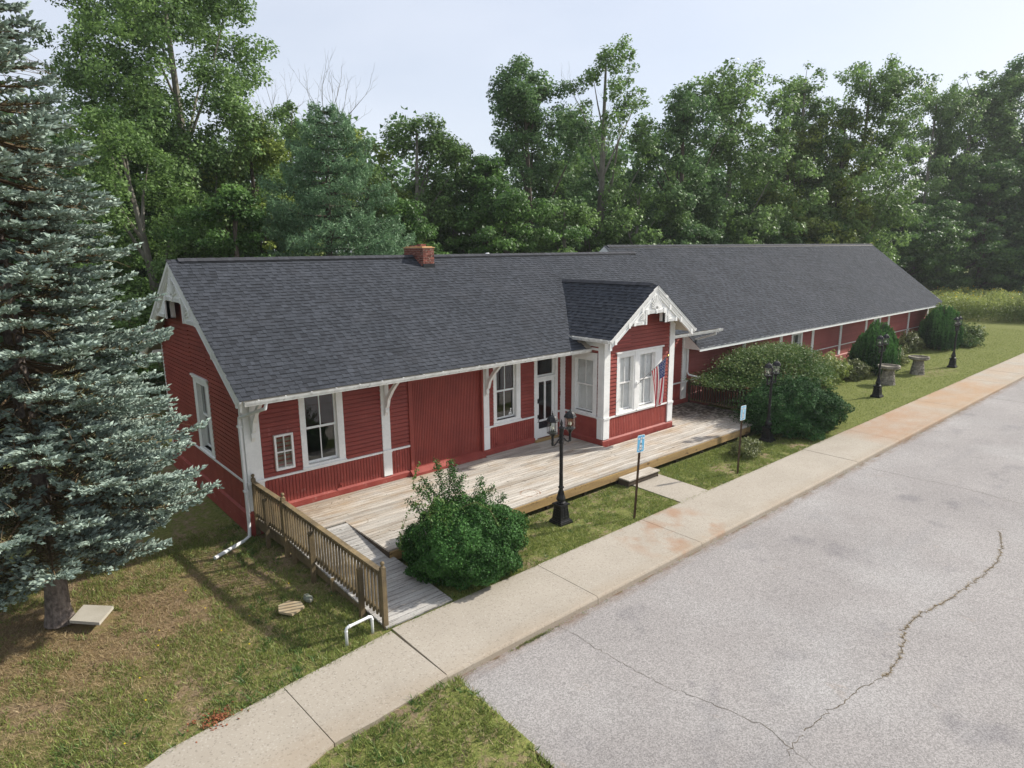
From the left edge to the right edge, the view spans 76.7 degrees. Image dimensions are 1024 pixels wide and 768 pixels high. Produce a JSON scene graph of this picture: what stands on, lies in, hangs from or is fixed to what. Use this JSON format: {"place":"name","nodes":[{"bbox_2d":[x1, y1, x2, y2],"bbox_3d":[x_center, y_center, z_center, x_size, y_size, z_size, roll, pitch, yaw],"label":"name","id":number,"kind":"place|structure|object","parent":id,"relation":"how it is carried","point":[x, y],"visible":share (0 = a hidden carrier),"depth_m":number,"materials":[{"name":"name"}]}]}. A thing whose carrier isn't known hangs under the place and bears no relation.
{"place":"outdoors","nodes":[
{"label":"outdoors","id":0,"kind":"place"},
{"bbox_2d":[11,178,663,411],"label":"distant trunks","id":1,"kind":"object","parent":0,"point":[304,250],"visible":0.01,"depth_m":35.52,"materials":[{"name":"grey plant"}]},
{"bbox_2d":[0,266,1023,767],"bbox_3d":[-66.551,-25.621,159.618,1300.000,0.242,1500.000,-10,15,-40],"label":"ground","id":2,"kind":"structure","parent":0,"point":[208,512],"depth_m":12.41,"materials":[{"name":"green plant"}]},
{"bbox_2d":[1,178,112,378],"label":"broadleaf tree","id":3,"kind":"object","parent":2,"relation":"on","point":[31,303],"depth_m":30.22,"materials":[{"name":"green plant"}]},
{"bbox_2d":[69,605,113,624],"bbox_3d":[-8.216,4.509,12.643,0.763,0.060,0.578,1,12,5],"label":"concrete pad","id":4,"kind":"object","parent":2,"relation":"on","point":[92,614],"visible":1,"depth_m":12.60,"materials":[{"name":"beige concrete"}]},
{"bbox_2d":[38,152,166,382],"bbox_3d":[-18.730,-4.983,30.546,6.207,11.663,6.314,-3,12,-12],"label":"broadleaf tree","id":5,"kind":"object","parent":2,"relation":"on","point":[139,261],"visible":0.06,"depth_m":29.11,"materials":[{"name":"green plant"}]},
{"bbox_2d":[0,0,224,628],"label":"blue spruce","id":6,"kind":"object","parent":2,"relation":"on","point":[117,456],"visible":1,"depth_m":11.27,"materials":[{"name":"green plant"}]},
{"bbox_2d":[44,101,220,377],"bbox_3d":[-15.406,-4.647,26.835,6.993,12.467,5.869,-10,15,-40],"label":"cottonwood tree","id":7,"kind":"object","parent":2,"relation":"on","point":[155,265],"visible":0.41,"depth_m":26.05,"materials":[{"name":"green plant"}]},
{"bbox_2d":[27,0,287,272],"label":"cottonwood tree","id":8,"kind":"object","parent":2,"relation":"on","point":[140,98],"visible":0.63,"depth_m":29.74,"materials":[{"name":"green plant"}]},
{"bbox_2d":[160,183,275,257],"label":"broadleaf tree","id":9,"kind":"object","parent":2,"relation":"on","point":[228,203],"visible":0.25,"depth_m":25.51,"materials":[{"name":"green plant"}]},
{"bbox_2d":[178,113,323,256],"bbox_3d":[-12.872,-6.663,33.360,6.810,13.694,5.905,0,12,2],"label":"broadleaf tree","id":10,"kind":"object","parent":2,"relation":"on","point":[274,151],"visible":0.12,"depth_m":31.74,"materials":[{"name":"green plant"}]},
{"bbox_2d":[248,62,304,132],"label":"dead tree","id":11,"kind":"object","parent":2,"relation":"on","point":[273,101],"visible":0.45,"depth_m":41.62,"materials":[{"name":"grey plant"}]},
{"bbox_2d":[261,99,318,251],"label":"cottonwood tree","id":12,"kind":"object","parent":2,"relation":"on","point":[283,112],"visible":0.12,"depth_m":38.30,"materials":[{"name":"green plant"}]},
{"bbox_2d":[278,601,303,615],"bbox_3d":[-4.431,4.471,12.946,0.518,0.045,0.442,4,13,19],"label":"wooden cover","id":13,"kind":"object","parent":2,"relation":"on","point":[290,608],"visible":1,"depth_m":12.90,"materials":[{"name":"brown wood"}]},
{"bbox_2d":[303,593,312,602],"bbox_3d":[-4.173,4.377,13.239,0.170,0.175,0.328,-10,15,-40],"label":"garden rock","id":14,"kind":"object","parent":2,"relation":"on","point":[307,598],"visible":1,"depth_m":13.16,"materials":[{"name":"grey stone"}]},
{"bbox_2d":[288,50,375,254],"bbox_3d":[-10.862,-10.784,41.263,5.184,18.470,6.921,-1,12,-4],"label":"dead tree","id":15,"kind":"object","parent":2,"relation":"on","point":[334,94],"visible":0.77,"depth_m":39.36,"materials":[{"name":"grey plant"}]},
{"bbox_2d":[252,98,415,256],"bbox_3d":[-8.197,-5.549,28.864,10.474,13.289,9.544,-10,15,-40],"label":"white pine","id":16,"kind":"object","parent":2,"relation":"on","point":[317,165],"visible":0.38,"depth_m":27.48,"materials":[{"name":"green plant"}]},
{"bbox_2d":[258,519,451,628],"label":"wooden ramp","id":17,"kind":"structure","parent":2,"relation":"on","point":[408,597],"depth_m":13.49,"materials":[{"name":"grey wood"}]},
{"bbox_2d":[251,474,388,629],"bbox_3d":[-4.429,3.522,14.085,0.210,1.795,5.914,-12,16,-42],"label":"ramp railing","id":18,"kind":"object","parent":17,"relation":"attached to","point":[267,504],"visible":0.96,"depth_m":13.66,"materials":[{"name":"brown wood"}]},
{"bbox_2d":[344,615,373,646],"bbox_3d":[-2.785,4.515,11.822,0.074,0.451,0.610,11,16,43],"label":"bent pipe","id":19,"kind":"object","parent":2,"relation":"on","point":[370,617],"visible":0.99,"depth_m":11.75,"materials":[{"name":"white metal"}]},
{"bbox_2d":[322,128,428,254],"bbox_3d":[-7.915,-7.177,36.260,6.328,13.432,4.791,-5,13,-20],"label":"broadleaf tree","id":20,"kind":"object","parent":2,"relation":"on","point":[383,155],"visible":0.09,"depth_m":35.57,"materials":[{"name":"green plant"}]},
{"bbox_2d":[360,197,452,254],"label":"broadleaf tree","id":21,"kind":"object","parent":2,"relation":"on","point":[420,229],"visible":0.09,"depth_m":31.27,"materials":[{"name":"green plant"}]},
{"bbox_2d":[363,112,476,253],"bbox_3d":[-5.750,-8.086,37.620,7.294,14.609,7.004,-10,15,-40],"label":"cottonwood tree","id":22,"kind":"object","parent":2,"relation":"on","point":[440,148],"visible":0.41,"depth_m":36.42,"materials":[{"name":"green plant"}]},
{"bbox_2d":[414,143,481,251],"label":"cottonwood tree","id":23,"kind":"object","parent":2,"relation":"on","point":[456,233],"visible":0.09,"depth_m":38.71,"materials":[{"name":"green plant"}]},
{"bbox_2d":[395,456,529,590],"bbox_3d":[-0.968,2.909,14.215,3.257,2.506,2.769,-10,15,-40],"label":"holly bush","id":24,"kind":"object","parent":2,"relation":"on","point":[439,529],"visible":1,"depth_m":13.66,"materials":[{"name":"green plant"}]},
{"bbox_2d":[444,153,533,253],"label":"broadleaf tree","id":25,"kind":"object","parent":2,"relation":"on","point":[486,174],"visible":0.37,"depth_m":36.30,"materials":[{"name":"green plant"}]},
{"bbox_2d":[0,76,1023,387],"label":"distant woods","id":26,"kind":"object","parent":2,"relation":"on","point":[402,172],"visible":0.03,"depth_m":52.55,"materials":[{"name":"green plant"}]},
{"bbox_2d":[280,402,752,558],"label":"wooden deck","id":27,"kind":"structure","parent":2,"relation":"on","point":[375,516],"depth_m":19.28,"materials":[{"name":"brown wood"}]},
{"bbox_2d":[687,380,745,409],"bbox_3d":[8.494,0.569,27.050,0.150,1.140,2.690,-10,15,-40],"label":"deck end railing","id":28,"kind":"object","parent":27,"relation":"attached to","point":[706,401],"visible":0.73,"depth_m":27.07,"materials":[{"name":"brown wood"}]},
{"bbox_2d":[458,188,592,253],"label":"broadleaf tree","id":29,"kind":"object","parent":2,"relation":"on","point":[504,208],"visible":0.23,"depth_m":34.58,"materials":[{"name":"green plant"}]},
{"bbox_2d":[471,52,599,252],"bbox_3d":[1.540,-10.915,41.317,9.332,18.526,9.027,-6,13,-26],"label":"cottonwood tree","id":30,"kind":"object","parent":2,"relation":"on","point":[515,101],"visible":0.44,"depth_m":39.70,"materials":[{"name":"green plant"}]},
{"bbox_2d":[140,244,945,559],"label":"station building","id":31,"kind":"structure","parent":2,"relation":"on","point":[356,372],"depth_m":20.55,"materials":[{"name":"red paint"}]},
{"bbox_2d":[190,373,215,459],"bbox_3d":[-8.584,0.876,18.184,0.265,2.235,1.510,-10,15,-40],"label":"window","id":32,"kind":"structure","parent":31,"relation":"in","point":[198,382],"depth_m":18.38,"materials":[{"name":"white paint"}]},
{"bbox_2d":[273,432,295,470],"bbox_3d":[-5.798,1.718,16.475,0.490,0.930,0.082,-10,15,-40],"label":"notice case","id":33,"kind":"object","parent":31,"relation":"attached to","point":[284,457],"visible":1,"depth_m":16.48,"materials":[{"name":"white paint"}]},
{"bbox_2d":[298,392,346,470],"bbox_3d":[-5.044,1.129,17.144,1.250,2.105,0.209,-10,15,-40],"label":"window","id":34,"kind":"structure","parent":31,"relation":"in","point":[339,435],"depth_m":17.29,"materials":[{"name":"white paint"}]},
{"bbox_2d":[407,369,485,476],"bbox_3d":[-1.972,1.003,19.704,2.765,3.120,0.300,-10,15,-40],"label":"freight door","id":35,"kind":"structure","parent":31,"relation":"in","point":[445,412],"depth_m":19.76,"materials":[{"name":"red paint"}]},
{"bbox_2d":[492,363,521,425],"bbox_3d":[-0.199,0.233,21.221,1.200,2.105,0.209,-10,15,-40],"label":"window","id":36,"kind":"structure","parent":31,"relation":"in","point":[516,390],"depth_m":21.39,"materials":[{"name":"white paint"}]},
{"bbox_2d":[534,357,558,442],"bbox_3d":[1.161,0.469,22.417,1.160,3.000,0.279,-10,15,-40],"label":"entrance door","id":37,"kind":"structure","parent":31,"relation":"in","point":[541,427],"depth_m":22.49,"materials":[{"name":"white paint"}]},
{"bbox_2d":[571,352,597,416],"bbox_3d":[2.522,-0.041,22.225,0.221,2.185,1.210,-10,15,-40],"label":"window","id":38,"kind":"structure","parent":31,"relation":"in","point":[584,365],"depth_m":22.34,"materials":[{"name":"white paint"}]},
{"bbox_2d":[615,352,636,415],"bbox_3d":[3.897,-0.043,22.322,1.090,2.125,0.221,-10,15,-40],"label":"window","id":39,"kind":"structure","parent":31,"relation":"in","point":[625,380],"depth_m":22.42,"materials":[{"name":"white paint"}]},
{"bbox_2d":[636,347,661,410],"bbox_3d":[4.839,-0.218,23.114,1.465,2.126,0.221,-10,15,-40],"label":"window","id":40,"kind":"structure","parent":31,"relation":"in","point":[649,359],"depth_m":23.19,"materials":[{"name":"white paint"}]},
{"bbox_2d":[636,355,668,406],"bbox_3d":[4.803,-0.139,22.115,0.145,1.900,1.289,-10,15,-40],"label":"national flag","id":41,"kind":"object","parent":31,"relation":"attached to","point":[658,372],"visible":1,"depth_m":21.92,"materials":[{"name":"multicoloured fabric"}]},
{"bbox_2d":[791,332,802,344],"bbox_3d":[14.903,-2.168,34.008,1.240,1.305,0.209,-10,15,-40],"label":"window","id":42,"kind":"structure","parent":31,"relation":"in","point":[800,335],"depth_m":34.20,"materials":[{"name":"white paint"}]},
{"bbox_2d":[519,195,600,252],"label":"cottonwood tree","id":43,"kind":"object","parent":2,"relation":"on","point":[577,215],"visible":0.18,"depth_m":37.52,"materials":[{"name":"green plant"}]},
{"bbox_2d":[546,407,576,526],"bbox_3d":[1.254,2.101,16.500,0.931,3.050,0.440,-10,15,-40],"label":"street lamp","id":44,"kind":"object","parent":2,"relation":"on","point":[560,517],"visible":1,"depth_m":16.51,"materials":[{"name":"black metal"}]},
{"bbox_2d":[535,33,686,251],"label":"cottonwood tree","id":45,"kind":"object","parent":2,"relation":"on","point":[640,126],"visible":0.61,"depth_m":42.31,"materials":[{"name":"green plant"}]},
{"bbox_2d":[567,178,690,250],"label":"cottonwood tree","id":46,"kind":"object","parent":2,"relation":"on","point":[654,232],"visible":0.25,"depth_m":41.76,"materials":[{"name":"green plant"}]},
{"bbox_2d":[633,434,644,518],"bbox_3d":[3.313,2.417,16.858,0.325,2.293,0.057,-10,15,-40],"label":"parking sign","id":47,"kind":"object","parent":2,"relation":"on","point":[640,442],"visible":1,"depth_m":16.75,"materials":[{"name":"blue metal"}]},
{"bbox_2d":[619,467,659,487],"bbox_3d":[3.885,2.835,19.731,1.460,0.223,0.415,-10,15,-40],"label":"wooden step","id":48,"kind":"object","parent":2,"relation":"on","point":[627,480],"visible":0.98,"depth_m":19.55,"materials":[{"name":"brown wood"}]},
{"bbox_2d":[625,80,739,244],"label":"cottonwood tree","id":49,"kind":"object","parent":2,"relation":"on","point":[683,107],"visible":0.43,"depth_m":43.79,"materials":[{"name":"green plant"}]},
{"bbox_2d":[644,177,746,244],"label":"cottonwood tree","id":50,"kind":"object","parent":2,"relation":"on","point":[704,232],"visible":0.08,"depth_m":44.80,"materials":[{"name":"green plant"}]},
{"bbox_2d":[703,386,739,404],"bbox_3d":[9.271,0.378,28.512,2.935,1.400,0.095,-10,15,-40],"label":"ramp railing","id":51,"kind":"object","parent":2,"relation":"on","point":[715,395],"visible":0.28,"depth_m":28.14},
{"bbox_2d":[728,390,751,411],"bbox_3d":[10.380,0.699,28.024,2.638,0.984,1.693,-10,15,-40],"label":"leafy shrub","id":52,"kind":"object","parent":2,"relation":"on","point":[736,402],"visible":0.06,"depth_m":27.71,"materials":[{"name":"green plant"}]},
{"bbox_2d":[736,405,745,473],"bbox_3d":[7.113,1.738,20.114,0.310,2.221,0.057,-10,15,-40],"label":"parking sign","id":53,"kind":"object","parent":2,"relation":"on","point":[743,413],"visible":0.99,"depth_m":20.03,"materials":[{"name":"white metal"}]},
{"bbox_2d":[459,378,1023,767],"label":"parking area","id":54,"kind":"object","parent":2,"relation":"on","point":[772,639],"visible":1,"depth_m":11.84,"materials":[{"name":"grey asphalt"}]},
{"bbox_2d":[658,57,829,243],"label":"cottonwood tree","id":55,"kind":"object","parent":2,"relation":"on","point":[728,144],"visible":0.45,"depth_m":48.10,"materials":[{"name":"green plant"}]},
{"bbox_2d":[726,436,764,458],"bbox_3d":[7.975,2.125,22.035,1.558,0.684,1.195,-10,15,-40],"label":"shrub","id":56,"kind":"object","parent":2,"relation":"on","point":[748,444],"visible":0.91,"depth_m":21.83,"materials":[{"name":"green plant"}]},
{"bbox_2d":[720,200,807,243],"label":"broadleaf tree","id":57,"kind":"object","parent":2,"relation":"on","point":[780,238],"visible":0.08,"depth_m":50.68,"materials":[{"name":"green plant"}]},
{"bbox_2d":[683,340,846,392],"bbox_3d":[11.234,-0.402,28.385,9.954,3.002,5.472,-10,15,-40],"label":"burning bush","id":58,"kind":"object","parent":2,"relation":"on","point":[745,370],"visible":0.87,"depth_m":27.17,"materials":[{"name":"green plant"}]},
{"bbox_2d":[758,361,780,442],"bbox_3d":[9.331,0.586,23.400,0.931,3.050,0.440,-11,16,-41],"label":"street lamp","id":59,"kind":"object","parent":2,"relation":"on","point":[768,433],"visible":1,"depth_m":23.42,"materials":[{"name":"black metal"}]},
{"bbox_2d":[734,127,834,243],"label":"broadleaf tree","id":60,"kind":"object","parent":2,"relation":"on","point":[809,223],"visible":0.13,"depth_m":53.63,"materials":[{"name":"green plant"}]},
{"bbox_2d":[723,373,854,440],"bbox_3d":[10.608,0.728,24.893,5.252,2.207,4.102,-10,15,-40],"label":"yew bush","id":61,"kind":"object","parent":2,"relation":"on","point":[808,406],"visible":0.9,"depth_m":23.96,"materials":[{"name":"green plant"}]},
{"bbox_2d":[758,60,869,243],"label":"cottonwood tree","id":62,"kind":"object","parent":2,"relation":"on","point":[798,88],"visible":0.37,"depth_m":54.47,"materials":[{"name":"green plant"}]},
{"bbox_2d":[808,349,852,387],"bbox_3d":[16.038,-0.857,33.365,4.228,1.744,2.303,-10,15,-40],"label":"leafy shrub","id":63,"kind":"object","parent":2,"relation":"on","point":[831,358],"visible":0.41,"depth_m":32.87,"materials":[{"name":"green plant"}]},
{"bbox_2d":[788,203,875,243],"label":"broadleaf tree","id":64,"kind":"object","parent":2,"relation":"on","point":[869,238],"visible":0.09,"depth_m":54.66,"materials":[{"name":"green plant"}]},
{"bbox_2d":[792,102,878,244],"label":"broadleaf tree","id":65,"kind":"object","parent":2,"relation":"on","point":[862,209],"visible":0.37,"depth_m":54.57,"materials":[{"name":"green plant"}]},
{"bbox_2d":[839,358,873,380],"bbox_3d":[18.110,-0.834,34.476,2.233,1.199,1.790,-10,15,-40],"label":"leafy shrub","id":66,"kind":"object","parent":2,"relation":"on","point":[858,370],"visible":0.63,"depth_m":34.05,"materials":[{"name":"green plant"}]},
{"bbox_2d":[793,53,942,263],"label":"cottonwood tree","id":67,"kind":"object","parent":2,"relation":"on","point":[892,212],"visible":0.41,"depth_m":54.26,"materials":[{"name":"green plant"}]},
{"bbox_2d":[846,318,901,374],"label":"weeping evergreen","id":68,"kind":"object","parent":2,"relation":"on","point":[864,348],"visible":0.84,"depth_m":35.36,"materials":[{"name":"green plant"}]},
{"bbox_2d":[870,332,889,397],"bbox_3d":[17.147,-0.892,30.131,0.931,3.050,0.440,-10,15,-37],"label":"street lamp","id":69,"kind":"object","parent":2,"relation":"on","point":[877,391],"visible":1,"depth_m":30.16,"materials":[{"name":"black metal"}]},
{"bbox_2d":[878,364,900,385],"bbox_3d":[19.204,-0.457,33.037,1.027,1.010,1.027,-10,15,-40],"label":"bird bath","id":70,"kind":"object","parent":2,"relation":"on","point":[887,375],"visible":0.94,"depth_m":32.81,"materials":[{"name":"grey stone"}]},
{"bbox_2d":[898,346,909,364],"bbox_3d":[22.852,-1.813,38.923,3.177,1.218,2.256,-10,15,-40],"label":"leafy shrub","id":71,"kind":"object","parent":2,"relation":"on","point":[904,359],"visible":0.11,"depth_m":38.43,"materials":[{"name":"green plant"}]},
{"bbox_2d":[899,329,925,352],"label":"leafy shrub","id":72,"kind":"object","parent":2,"relation":"on","point":[910,342],"visible":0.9,"depth_m":42.59,"materials":[{"name":"green plant"}]},
{"bbox_2d":[908,355,929,374],"bbox_3d":[22.343,-1.024,35.614,1.027,1.010,1.027,-10,15,-40],"label":"bird bath","id":73,"kind":"object","parent":2,"relation":"on","point":[917,366],"visible":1,"depth_m":35.41,"materials":[{"name":"grey stone"}]},
{"bbox_2d":[877,199,982,292],"label":"broadleaf tree","id":74,"kind":"object","parent":2,"relation":"on","point":[925,238],"visible":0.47,"depth_m":67.81,"materials":[{"name":"green plant"}]},
{"bbox_2d":[874,79,991,288],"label":"cottonwood tree","id":75,"kind":"object","parent":2,"relation":"on","point":[954,105],"visible":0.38,"depth_m":73.57,"materials":[{"name":"green plant"}]},
{"bbox_2d":[916,305,964,350],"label":"weeping evergreen","id":76,"kind":"object","parent":2,"relation":"on","point":[936,328],"visible":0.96,"depth_m":43.30,"materials":[{"name":"green plant"}]},
{"bbox_2d":[930,300,956,311],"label":"vine on corner","id":77,"kind":"object","parent":2,"relation":"on","point":[943,302],"visible":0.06,"depth_m":45.28,"materials":[{"name":"green plant"}]},
{"bbox_2d":[947,314,962,367],"bbox_3d":[25.580,-2.474,37.331,0.931,3.050,0.440,-11,16,-41],"label":"street lamp","id":78,"kind":"object","parent":2,"relation":"on","point":[952,362],"visible":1,"depth_m":37.37,"materials":[{"name":"black metal"}]},
{"bbox_2d":[911,69,1023,275],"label":"cottonwood tree","id":79,"kind":"object","parent":2,"relation":"on","point":[1000,145],"visible":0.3,"depth_m":74.92,"materials":[{"name":"green plant"}]},
{"bbox_2d":[917,153,1023,300],"label":"broadleaf tree","id":80,"kind":"object","parent":2,"relation":"on","point":[994,180],"visible":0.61,"depth_m":71.51,"materials":[{"name":"green plant"}]},
{"bbox_2d":[957,320,989,346],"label":"flowering shrub","id":81,"kind":"object","parent":2,"relation":"on","point":[973,337],"visible":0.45,"depth_m":44.90,"materials":[{"name":"green plant"}]},
{"bbox_2d":[928,285,1023,322],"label":"tall weeds","id":82,"kind":"object","parent":2,"relation":"on","point":[977,303],"visible":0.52,"depth_m":60.86,"materials":[{"name":"green plant"}]},
{"bbox_2d":[959,53,1023,276],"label":"cottonwood tree","id":83,"kind":"object","parent":2,"relation":"on","point":[1016,65],"visible":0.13,"depth_m":76.38,"materials":[{"name":"green plant"}]},
{"bbox_2d":[998,86,1023,227],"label":"cottonwood tree","id":84,"kind":"object","parent":2,"relation":"on","point":[1019,133],"visible":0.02,"depth_m":80.14,"materials":[{"name":"green plant"}]},
{"bbox_2d":[0,0,1023,251],"label":"sky","id":85,"kind":"structure","parent":0,"point":[441,57],"materials":[{"name":"white"}]},
{"bbox_2d":[144,353,1023,767],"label":"sidewalk","id":86,"kind":"structure","parent":0,"point":[308,721],"depth_m":12.86,"materials":[{"name":"beige concrete"}]}
]}

